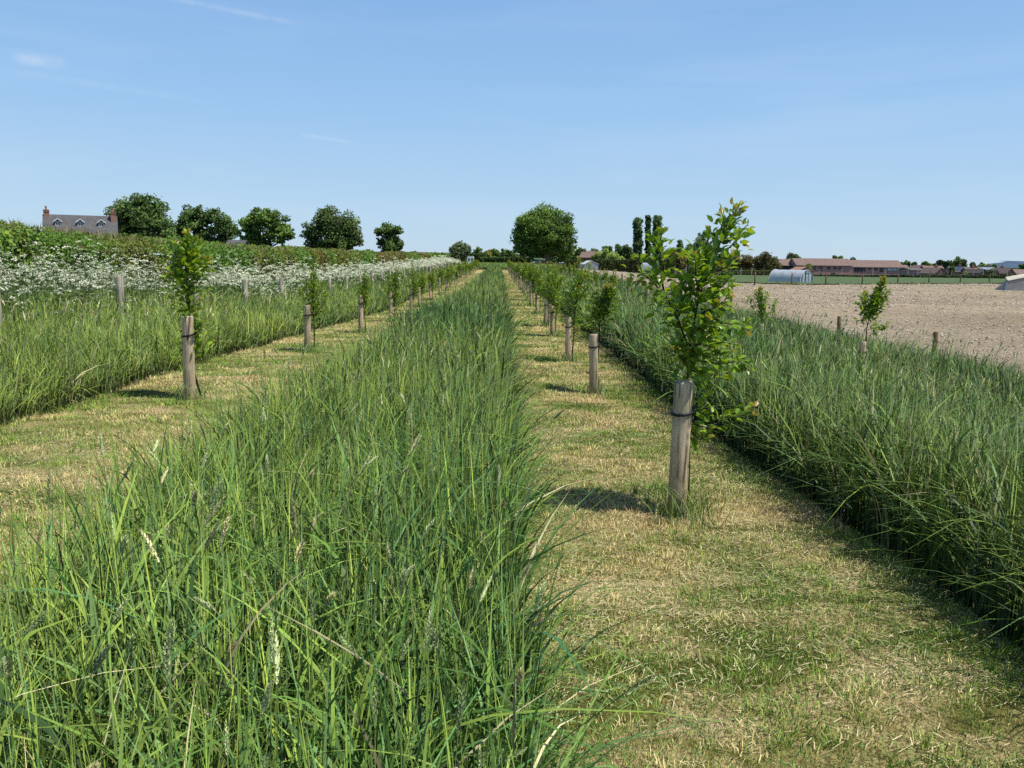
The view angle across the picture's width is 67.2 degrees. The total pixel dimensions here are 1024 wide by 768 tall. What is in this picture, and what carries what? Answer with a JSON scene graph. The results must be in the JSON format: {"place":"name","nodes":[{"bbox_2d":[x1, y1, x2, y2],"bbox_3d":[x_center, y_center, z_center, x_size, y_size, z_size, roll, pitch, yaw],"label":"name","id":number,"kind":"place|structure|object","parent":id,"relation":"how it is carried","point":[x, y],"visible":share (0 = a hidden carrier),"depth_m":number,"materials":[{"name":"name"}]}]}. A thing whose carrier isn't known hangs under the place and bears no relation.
{"place":"outdoors","nodes":[
{"label":"outdoors","id":0,"kind":"place"},
{"bbox_2d":[0,261,472,426],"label":"verge grass","id":1,"kind":"structure","parent":0,"point":[57,358],"depth_m":10.06,"materials":[{"name":"green plant"}]},
{"bbox_2d":[0,270,481,689],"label":"mown path","id":2,"kind":"structure","parent":0,"point":[38,470],"depth_m":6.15,"materials":[{"name":"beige plant"}]},
{"bbox_2d":[159,228,216,395],"bbox_3d":[-3.197,-0.685,7.684,0.568,1.710,0.494,0,9,-1],"label":"fruit tree","id":3,"kind":"object","parent":2,"relation":"on","point":[187,249],"visible":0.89,"depth_m":7.59,"materials":[{"name":"green plant"}]},
{"bbox_2d":[181,316,200,399],"bbox_3d":[-3.197,-0.104,7.687,0.181,1.156,0.137,0,9,-1],"label":"wooden stake","id":4,"kind":"object","parent":2,"relation":"on","point":[187,336],"visible":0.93,"depth_m":7.62,"materials":[{"name":"brown wood"}]},
{"bbox_2d":[303,305,312,349],"bbox_3d":[-3.231,-0.727,12.269,0.177,1.068,0.134,0,9,-1],"label":"wooden stake","id":5,"kind":"object","parent":2,"relation":"on","point":[307,321],"visible":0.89,"depth_m":12.20,"materials":[{"name":"brown wood"}]},
{"bbox_2d":[296,250,330,347],"bbox_3d":[-3.131,-1.312,12.267,0.530,1.628,0.481,0,9,-1],"label":"fruit tree","id":6,"kind":"object","parent":2,"relation":"on","point":[311,300],"visible":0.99,"depth_m":12.23,"materials":[{"name":"green plant"}]},
{"bbox_2d":[358,295,364,332],"bbox_3d":[-3.226,-1.333,16.554,0.163,1.140,0.130,0,9,-1],"label":"wooden stake","id":7,"kind":"object","parent":2,"relation":"on","point":[360,310],"visible":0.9,"depth_m":16.48,"materials":[{"name":"brown wood"}]},
{"bbox_2d":[356,266,371,332],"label":"fruit tree","id":8,"kind":"object","parent":2,"relation":"on","point":[364,288],"visible":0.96,"depth_m":16.51,"materials":[{"name":"green plant"}]},
{"bbox_2d":[388,291,392,318],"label":"wooden stake","id":9,"kind":"object","parent":2,"relation":"on","point":[390,304],"visible":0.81,"depth_m":20.92,"materials":[{"name":"brown wood"}]},
{"bbox_2d":[384,267,402,316],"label":"fruit tree","id":10,"kind":"object","parent":2,"relation":"on","point":[395,281],"visible":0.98,"depth_m":20.93,"materials":[{"name":"green plant"}]},
{"bbox_2d":[409,289,412,309],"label":"wooden stake","id":11,"kind":"object","parent":2,"relation":"on","point":[410,296],"visible":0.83,"depth_m":24.59,"materials":[{"name":"brown wood"}]},
{"bbox_2d":[405,261,421,308],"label":"fruit tree","id":12,"kind":"object","parent":2,"relation":"on","point":[414,281],"visible":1,"depth_m":24.59,"materials":[{"name":"green plant"}]},
{"bbox_2d":[415,267,427,295],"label":"fruit tree","id":13,"kind":"object","parent":2,"relation":"on","point":[421,285],"visible":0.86,"depth_m":29.49,"materials":[{"name":"green plant"}]},
{"bbox_2d":[427,268,436,293],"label":"fruit tree","id":14,"kind":"object","parent":2,"relation":"on","point":[431,280],"visible":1,"depth_m":34.24,"materials":[{"name":"green plant"}]},
{"bbox_2d":[436,266,446,292],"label":"fruit tree","id":15,"kind":"object","parent":2,"relation":"on","point":[440,275],"visible":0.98,"depth_m":39.14,"materials":[{"name":"green plant"}]},
{"bbox_2d":[444,262,452,283],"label":"fruit tree","id":16,"kind":"object","parent":2,"relation":"on","point":[448,272],"visible":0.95,"depth_m":43.92,"materials":[{"name":"green plant"}]},
{"bbox_2d":[460,262,558,269],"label":"field grass","id":17,"kind":"structure","parent":0,"point":[483,265],"depth_m":116.64,"materials":[{"name":"green plant"}]},
{"bbox_2d":[0,0,1023,266],"label":"sky","id":18,"kind":"structure","parent":0,"point":[858,129],"materials":[{"name":"blue"}]},
{"bbox_2d":[1,262,1023,760],"bbox_3d":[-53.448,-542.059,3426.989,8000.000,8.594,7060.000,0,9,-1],"label":"ground","id":19,"kind":"structure","parent":0,"point":[99,390],"depth_m":5.65,"materials":[{"name":"brown soil"}]},
{"bbox_2d":[0,222,50,298],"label":"hazel hedge","id":20,"kind":"object","parent":19,"relation":"on","point":[8,240],"visible":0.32,"depth_m":15.63,"materials":[{"name":"green plant"}]},
{"bbox_2d":[42,206,117,251],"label":"farmhouse","id":21,"kind":"object","parent":19,"relation":"on","point":[99,224],"visible":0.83,"depth_m":160.71,"materials":[{"name":"grey brick"}]},
{"bbox_2d":[103,193,180,253],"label":"oak tree","id":22,"kind":"object","parent":19,"relation":"on","point":[143,215],"visible":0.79,"depth_m":168.46,"materials":[{"name":"green plant"}]},
{"bbox_2d":[171,204,241,244],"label":"oak tree","id":23,"kind":"object","parent":19,"relation":"on","point":[197,220],"visible":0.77,"depth_m":184.10,"materials":[{"name":"green plant"}]},
{"bbox_2d":[0,263,448,337],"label":"wire fence","id":24,"kind":"object","parent":19,"relation":"on","point":[120,287],"visible":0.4,"depth_m":18.11,"materials":[{"name":"grey wood"}]},
{"bbox_2d":[0,218,449,294],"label":"field hedge","id":25,"kind":"object","parent":19,"relation":"on","point":[124,243],"visible":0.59,"depth_m":22.62,"materials":[{"name":"green plant"}]},
{"bbox_2d":[0,239,460,334],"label":"cow parsley","id":26,"kind":"object","parent":19,"relation":"on","point":[258,285],"visible":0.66,"depth_m":15.07,"materials":[{"name":"white plant"}]},
{"bbox_2d":[225,240,248,245],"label":"outbuilding","id":27,"kind":"structure","parent":19,"relation":"on","point":[236,241],"depth_m":148.53,"materials":[{"name":"grey brick"}]},
{"bbox_2d":[234,207,295,247],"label":"oak tree","id":28,"kind":"object","parent":19,"relation":"on","point":[254,221],"visible":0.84,"depth_m":159.88,"materials":[{"name":"green plant"}]},
{"bbox_2d":[298,204,363,249],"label":"ash tree","id":29,"kind":"object","parent":19,"relation":"on","point":[334,231],"visible":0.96,"depth_m":174.06,"materials":[{"name":"green plant"}]},
{"bbox_2d":[0,263,767,767],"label":"tall grass","id":30,"kind":"structure","parent":19,"relation":"on","point":[328,567],"depth_m":2.29,"materials":[{"name":"green plant"}]},
{"bbox_2d":[373,221,403,251],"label":"oak tree","id":31,"kind":"object","parent":19,"relation":"on","point":[389,240],"visible":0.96,"depth_m":195.59,"materials":[{"name":"green plant"}]},
{"bbox_2d":[166,287,741,535],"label":"grass tufts","id":32,"kind":"object","parent":19,"relation":"on","point":[664,511],"visible":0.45,"depth_m":4.83,"materials":[{"name":"green plant"}]},
{"bbox_2d":[448,240,471,261],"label":"pale tree","id":33,"kind":"object","parent":19,"relation":"on","point":[461,251],"visible":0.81,"depth_m":201.08,"materials":[{"name":"green plant"}]},
{"bbox_2d":[471,246,486,261],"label":"dark bush","id":34,"kind":"object","parent":19,"relation":"on","point":[477,253],"visible":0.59,"depth_m":201.36,"materials":[{"name":"green plant"}]},
{"bbox_2d":[490,248,499,256],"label":"dark bush","id":35,"kind":"object","parent":19,"relation":"on","point":[494,252],"visible":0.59,"depth_m":211.26,"materials":[{"name":"green plant"}]},
{"bbox_2d":[480,256,530,262],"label":"hedge","id":36,"kind":"object","parent":19,"relation":"on","point":[493,259],"visible":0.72,"depth_m":183.28,"materials":[{"name":"green plant"}]},
{"bbox_2d":[498,248,516,256],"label":"dark bush","id":37,"kind":"object","parent":19,"relation":"on","point":[505,253],"visible":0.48,"depth_m":210.87,"materials":[{"name":"green plant"}]},
{"bbox_2d":[508,201,577,263],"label":"oak tree","id":38,"kind":"object","parent":19,"relation":"on","point":[546,232],"visible":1,"depth_m":160.81,"materials":[{"name":"green plant"}]},
{"bbox_2d":[540,256,557,263],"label":"dark bush","id":39,"kind":"object","parent":19,"relation":"on","point":[553,259],"visible":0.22,"depth_m":221.94,"materials":[{"name":"green plant"}]},
{"bbox_2d":[573,247,584,259],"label":"green tree","id":40,"kind":"object","parent":19,"relation":"on","point":[579,250],"visible":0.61,"depth_m":216.69,"materials":[{"name":"green plant"}]},
{"bbox_2d":[580,261,597,269],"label":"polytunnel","id":41,"kind":"structure","parent":19,"relation":"on","point":[594,264],"depth_m":148.63,"materials":[{"name":"white plastic"}]},
{"bbox_2d":[579,248,599,259],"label":"brick house","id":42,"kind":"structure","parent":19,"relation":"on","point":[584,254],"depth_m":212.58,"materials":[{"name":"brown tile"}]},
{"bbox_2d":[589,245,612,253],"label":"dark tree","id":43,"kind":"object","parent":19,"relation":"on","point":[609,247],"visible":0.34,"depth_m":246.01,"materials":[{"name":"green plant"}]},
{"bbox_2d":[591,248,625,259],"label":"willow tree","id":44,"kind":"object","parent":19,"relation":"on","point":[611,255],"visible":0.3,"depth_m":206.32,"materials":[{"name":"green plant"}]},
{"bbox_2d":[564,259,675,273],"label":"hedge","id":45,"kind":"object","parent":19,"relation":"on","point":[612,264],"visible":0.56,"depth_m":194.74,"materials":[{"name":"green plant"}]},
{"bbox_2d":[614,243,633,258],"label":"dark tree","id":46,"kind":"object","parent":19,"relation":"on","point":[625,251],"visible":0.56,"depth_m":245.83,"materials":[{"name":"green plant"}]},
{"bbox_2d":[632,217,643,255],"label":"poplar tree","id":47,"kind":"object","parent":19,"relation":"on","point":[638,242],"visible":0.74,"depth_m":284.86,"materials":[{"name":"green plant"}]},
{"bbox_2d":[643,214,651,256],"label":"poplar tree","id":48,"kind":"object","parent":19,"relation":"on","point":[648,221],"visible":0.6,"depth_m":288.63,"materials":[{"name":"green plant"}]},
{"bbox_2d":[652,215,663,254],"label":"poplar tree","id":49,"kind":"object","parent":19,"relation":"on","point":[657,220],"visible":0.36,"depth_m":291.99,"materials":[{"name":"green plant"}]},
{"bbox_2d":[668,247,687,270],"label":"copper tree","id":50,"kind":"object","parent":19,"relation":"on","point":[680,261],"visible":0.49,"depth_m":236.45,"materials":[{"name":"plant"}]},
{"bbox_2d":[676,239,683,273],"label":"cypress tree","id":51,"kind":"object","parent":19,"relation":"on","point":[679,243],"visible":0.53,"depth_m":256.34,"materials":[{"name":"green plant"}]},
{"bbox_2d":[681,243,693,270],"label":"green tree","id":52,"kind":"object","parent":19,"relation":"on","point":[688,247],"visible":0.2,"depth_m":266.80,"materials":[{"name":"green plant"}]},
{"bbox_2d":[694,233,717,265],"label":"grey willow tree","id":53,"kind":"object","parent":19,"relation":"on","point":[705,240],"visible":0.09,"depth_m":236.81,"materials":[{"name":"green plant"}]},
{"bbox_2d":[716,253,740,270],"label":"green tree","id":54,"kind":"object","parent":19,"relation":"on","point":[731,265],"visible":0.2,"depth_m":237.46,"materials":[{"name":"green plant"}]},
{"bbox_2d":[736,254,753,270],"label":"thorn tree","id":55,"kind":"object","parent":19,"relation":"on","point":[746,262],"visible":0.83,"depth_m":197.51,"materials":[{"name":"green plant"}]},
{"bbox_2d":[557,262,937,351],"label":"field fence","id":56,"kind":"object","parent":19,"relation":"on","point":[935,336],"visible":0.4,"depth_m":21.02,"materials":[{"name":"brown wood"}]},
{"bbox_2d":[752,251,782,269],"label":"hawthorn tree","id":57,"kind":"object","parent":19,"relation":"on","point":[765,261],"visible":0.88,"depth_m":192.60,"materials":[{"name":"green plant"}]},
{"bbox_2d":[768,269,813,281],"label":"polytunnel","id":58,"kind":"structure","parent":19,"relation":"on","point":[776,275],"depth_m":91.92,"materials":[{"name":"white plastic"}]},
{"bbox_2d":[786,252,800,258],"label":"green tree","id":59,"kind":"object","parent":19,"relation":"on","point":[790,255],"visible":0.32,"depth_m":326.77,"materials":[{"name":"green plant"}]},
{"bbox_2d":[790,267,814,273],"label":"garden shed","id":60,"kind":"structure","parent":19,"relation":"on","point":[802,268],"depth_m":171.71,"materials":[{"name":"red brick"}]},
{"bbox_2d":[777,258,903,274],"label":"long brick building","id":61,"kind":"structure","parent":19,"relation":"on","point":[825,266],"depth_m":284.85,"materials":[{"name":"brown brick"}]},
{"bbox_2d":[664,266,1017,275],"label":"boundary fence","id":62,"kind":"object","parent":19,"relation":"on","point":[863,271],"visible":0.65,"depth_m":190.52,"materials":[{"name":"brown wood"}]},
{"bbox_2d":[679,271,1006,284],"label":"crop fence","id":63,"kind":"object","parent":19,"relation":"on","point":[755,276],"visible":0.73,"depth_m":85.14,"materials":[{"name":"brown wood"}]},
{"bbox_2d":[858,341,866,358],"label":"wooden stake","id":64,"kind":"object","parent":19,"relation":"on","point":[862,344],"visible":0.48,"depth_m":12.11,"materials":[{"name":"brown wood"}]},
{"bbox_2d":[900,260,916,267],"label":"tree","id":65,"kind":"object","parent":19,"relation":"on","point":[907,263],"visible":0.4,"depth_m":417.41,"materials":[{"name":"green plant"}]},
{"bbox_2d":[899,268,922,275],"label":"brick house","id":66,"kind":"structure","parent":19,"relation":"on","point":[909,271],"depth_m":266.56,"materials":[{"name":"tile"}]},
{"bbox_2d":[814,274,1013,278],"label":"garden hedge","id":67,"kind":"object","parent":19,"relation":"on","point":[951,276],"visible":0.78,"depth_m":183.00,"materials":[{"name":"green plant"}]},
{"bbox_2d":[918,263,947,275],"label":"brick house","id":68,"kind":"structure","parent":19,"relation":"on","point":[935,269],"depth_m":242.37,"materials":[{"name":"brown tile"}]},
{"bbox_2d":[932,260,947,267],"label":"conifer tree","id":69,"kind":"object","parent":19,"relation":"on","point":[944,264],"visible":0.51,"depth_m":377.87,"materials":[{"name":"green plant"}]},
{"bbox_2d":[944,263,965,274],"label":"brick house","id":70,"kind":"structure","parent":19,"relation":"on","point":[958,271],"depth_m":256.53,"materials":[{"name":"tile"}]},
{"bbox_2d":[947,256,967,266],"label":"tree","id":71,"kind":"object","parent":19,"relation":"on","point":[956,261],"visible":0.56,"depth_m":378.07,"materials":[{"name":"green plant"}]},
{"bbox_2d":[962,269,987,275],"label":"brick house","id":72,"kind":"structure","parent":19,"relation":"on","point":[979,272],"depth_m":242.20,"materials":[{"name":"tile"}]},
{"bbox_2d":[992,268,1014,275],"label":"brick house","id":73,"kind":"structure","parent":19,"relation":"on","point":[1002,271],"depth_m":246.31,"materials":[{"name":"brown tile"}]},
{"bbox_2d":[995,274,1023,290],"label":"field shelter","id":74,"kind":"object","parent":19,"relation":"on","point":[1014,283],"visible":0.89,"depth_m":72.53,"materials":[{"name":"grey fabric"}]},
{"bbox_2d":[502,270,1023,767],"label":"mown path","id":75,"kind":"structure","parent":0,"point":[868,664],"depth_m":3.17,"materials":[{"name":"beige plant"}]},
{"bbox_2d":[523,262,529,293],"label":"fruit tree","id":76,"kind":"object","parent":75,"relation":"on","point":[526,271],"visible":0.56,"depth_m":34.49,"materials":[{"name":"green plant"}]},
{"bbox_2d":[529,282,531,305],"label":"wooden stake","id":77,"kind":"object","parent":75,"relation":"on","point":[530,295],"visible":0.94,"depth_m":26.94,"materials":[{"name":"brown wood"}]},
{"bbox_2d":[526,262,539,300],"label":"fruit tree","id":78,"kind":"object","parent":75,"relation":"on","point":[532,279],"visible":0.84,"depth_m":26.93,"materials":[{"name":"green plant"}]},
{"bbox_2d":[535,294,539,311],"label":"wooden stake","id":79,"kind":"object","parent":75,"relation":"on","point":[536,302],"visible":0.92,"depth_m":23.15,"materials":[{"name":"brown wood"}]},
{"bbox_2d":[532,261,545,310],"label":"fruit tree","id":80,"kind":"object","parent":75,"relation":"on","point":[537,272],"visible":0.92,"depth_m":23.12,"materials":[{"name":"green plant"}]},
{"bbox_2d":[543,299,549,326],"bbox_3d":[0.846,-1.584,18.868,0.173,1.000,0.130,0,9,-1],"label":"wooden stake","id":81,"kind":"object","parent":75,"relation":"on","point":[545,317],"visible":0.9,"depth_m":18.80,"materials":[{"name":"brown wood"}]},
{"bbox_2d":[539,261,559,321],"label":"fruit tree","id":82,"kind":"object","parent":75,"relation":"on","point":[544,289],"visible":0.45,"depth_m":18.82,"materials":[{"name":"green plant"}]},
{"bbox_2d":[549,306,554,336],"bbox_3d":[0.859,-1.177,16.402,0.160,0.973,0.127,0,9,-1],"label":"wooden stake","id":83,"kind":"object","parent":75,"relation":"on","point":[551,308],"visible":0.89,"depth_m":16.33,"materials":[{"name":"brown wood"}]},
{"bbox_2d":[545,262,565,329],"bbox_3d":[0.927,-1.787,16.372,0.506,1.590,0.490,0,9,-1],"label":"fruit tree","id":84,"kind":"object","parent":75,"relation":"on","point":[552,292],"visible":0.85,"depth_m":16.33,"materials":[{"name":"green plant"}]},
{"bbox_2d":[565,317,573,361],"bbox_3d":[0.907,-0.546,12.227,0.158,1.043,0.126,0,9,-1],"label":"wooden stake","id":85,"kind":"object","parent":75,"relation":"on","point":[568,326],"visible":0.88,"depth_m":12.16,"materials":[{"name":"brown wood"}]},
{"bbox_2d":[554,255,593,355],"bbox_3d":[1.008,-1.183,12.242,0.604,1.700,0.499,7,11,36],"label":"fruit tree","id":86,"kind":"object","parent":75,"relation":"on","point":[576,296],"visible":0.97,"depth_m":12.18,"materials":[{"name":"green plant"}]},
{"bbox_2d":[588,334,600,393],"bbox_3d":[0.994,-0.087,9.291,0.167,1.044,0.134,0,9,-1],"label":"wooden stake","id":87,"kind":"object","parent":75,"relation":"on","point":[593,346],"visible":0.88,"depth_m":9.22,"materials":[{"name":"brown wood"}]},
{"bbox_2d":[584,282,621,387],"bbox_3d":[1.091,-0.552,9.316,0.480,1.360,0.404,0,9,-1],"label":"fruit tree","id":88,"kind":"object","parent":75,"relation":"on","point":[604,299],"visible":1,"depth_m":9.21,"materials":[{"name":"green plant"}]},
{"bbox_2d":[667,380,697,519],"bbox_3d":[1.057,0.559,4.776,0.182,1.178,0.146,0,9,-1],"label":"wooden stake","id":89,"kind":"object","parent":75,"relation":"on","point":[681,412],"visible":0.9,"depth_m":4.70,"materials":[{"name":"brown wood"}]},
{"bbox_2d":[621,197,758,508],"bbox_3d":[1.088,-0.140,4.711,0.905,1.982,0.509,-2,9,-15],"label":"fruit tree","id":90,"kind":"object","parent":75,"relation":"on","point":[692,351],"visible":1,"depth_m":4.65,"materials":[{"name":"green plant"}]},
{"bbox_2d":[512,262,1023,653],"bbox_3d":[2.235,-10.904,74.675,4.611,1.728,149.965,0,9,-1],"label":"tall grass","id":91,"kind":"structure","parent":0,"point":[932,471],"depth_m":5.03,"materials":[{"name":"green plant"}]},
{"bbox_2d":[583,269,1023,375],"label":"soil field","id":92,"kind":"structure","parent":0,"point":[834,314],"depth_m":34.50,"materials":[{"name":"beige soil"}]},
{"bbox_2d":[693,269,772,274],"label":"field boundary hedge","id":93,"kind":"object","parent":92,"relation":"on","point":[747,272],"visible":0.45,"depth_m":186.63,"materials":[{"name":"green plant"}]},
{"bbox_2d":[578,269,1023,368],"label":"field stones","id":94,"kind":"object","parent":92,"relation":"on","point":[841,300],"visible":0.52,"depth_m":43.30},
{"bbox_2d":[713,277,1002,284],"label":"dry weeds","id":95,"kind":"object","parent":92,"relation":"on","point":[874,282],"visible":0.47,"depth_m":90.32,"materials":[{"name":"green plant"}]},
{"bbox_2d":[617,271,1005,283],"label":"crop field","id":96,"kind":"structure","parent":0,"point":[816,280],"depth_m":116.30,"materials":[{"name":"green plant"}]},
{"bbox_2d":[991,261,1023,267],"bbox_3d":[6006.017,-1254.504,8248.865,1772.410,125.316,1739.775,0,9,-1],"label":"hill","id":97,"kind":"structure","parent":0,"point":[1010,264],"depth_m":8695.66,"materials":[{"name":"blue"}]},
{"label":"mown path","id":98,"kind":"structure","parent":0,"visible":0},
{"bbox_2d":[592,267,599,283],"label":"fruit tree","id":99,"kind":"object","parent":98,"relation":"on","point":[595,277],"visible":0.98,"depth_m":45.29,"materials":[{"name":"green plant"}]},
{"bbox_2d":[600,268,609,283],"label":"fruit tree","id":100,"kind":"object","parent":98,"relation":"on","point":[605,274],"visible":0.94,"depth_m":41.16,"materials":[{"name":"green plant"}]},
{"bbox_2d":[608,269,617,286],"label":"fruit tree","id":101,"kind":"object","parent":98,"relation":"on","point":[613,278],"visible":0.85,"depth_m":36.97,"materials":[{"name":"green plant"}]},
{"bbox_2d":[625,275,636,295],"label":"fruit tree","id":102,"kind":"object","parent":98,"relation":"on","point":[630,281],"visible":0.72,"depth_m":32.91,"materials":[{"name":"green plant"}]},
{"bbox_2d":[643,281,654,301],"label":"fruit tree","id":103,"kind":"object","parent":98,"relation":"on","point":[651,288],"visible":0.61,"depth_m":28.76,"materials":[{"name":"green plant"}]},
{"bbox_2d":[745,286,778,327],"bbox_3d":[5.292,-1.362,16.358,0.724,1.475,0.428,0,9,-1],"label":"fruit tree","id":104,"kind":"object","parent":98,"relation":"on","point":[761,306],"visible":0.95,"depth_m":16.29,"materials":[{"name":"green plant"}]},
{"bbox_2d":[853,275,892,350],"bbox_3d":[5.673,-0.830,12.208,0.528,1.775,0.431,0,9,-1],"label":"fruit tree","id":105,"kind":"object","parent":98,"relation":"on","point":[876,300],"visible":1,"depth_m":12.10,"materials":[{"name":"green plant"}]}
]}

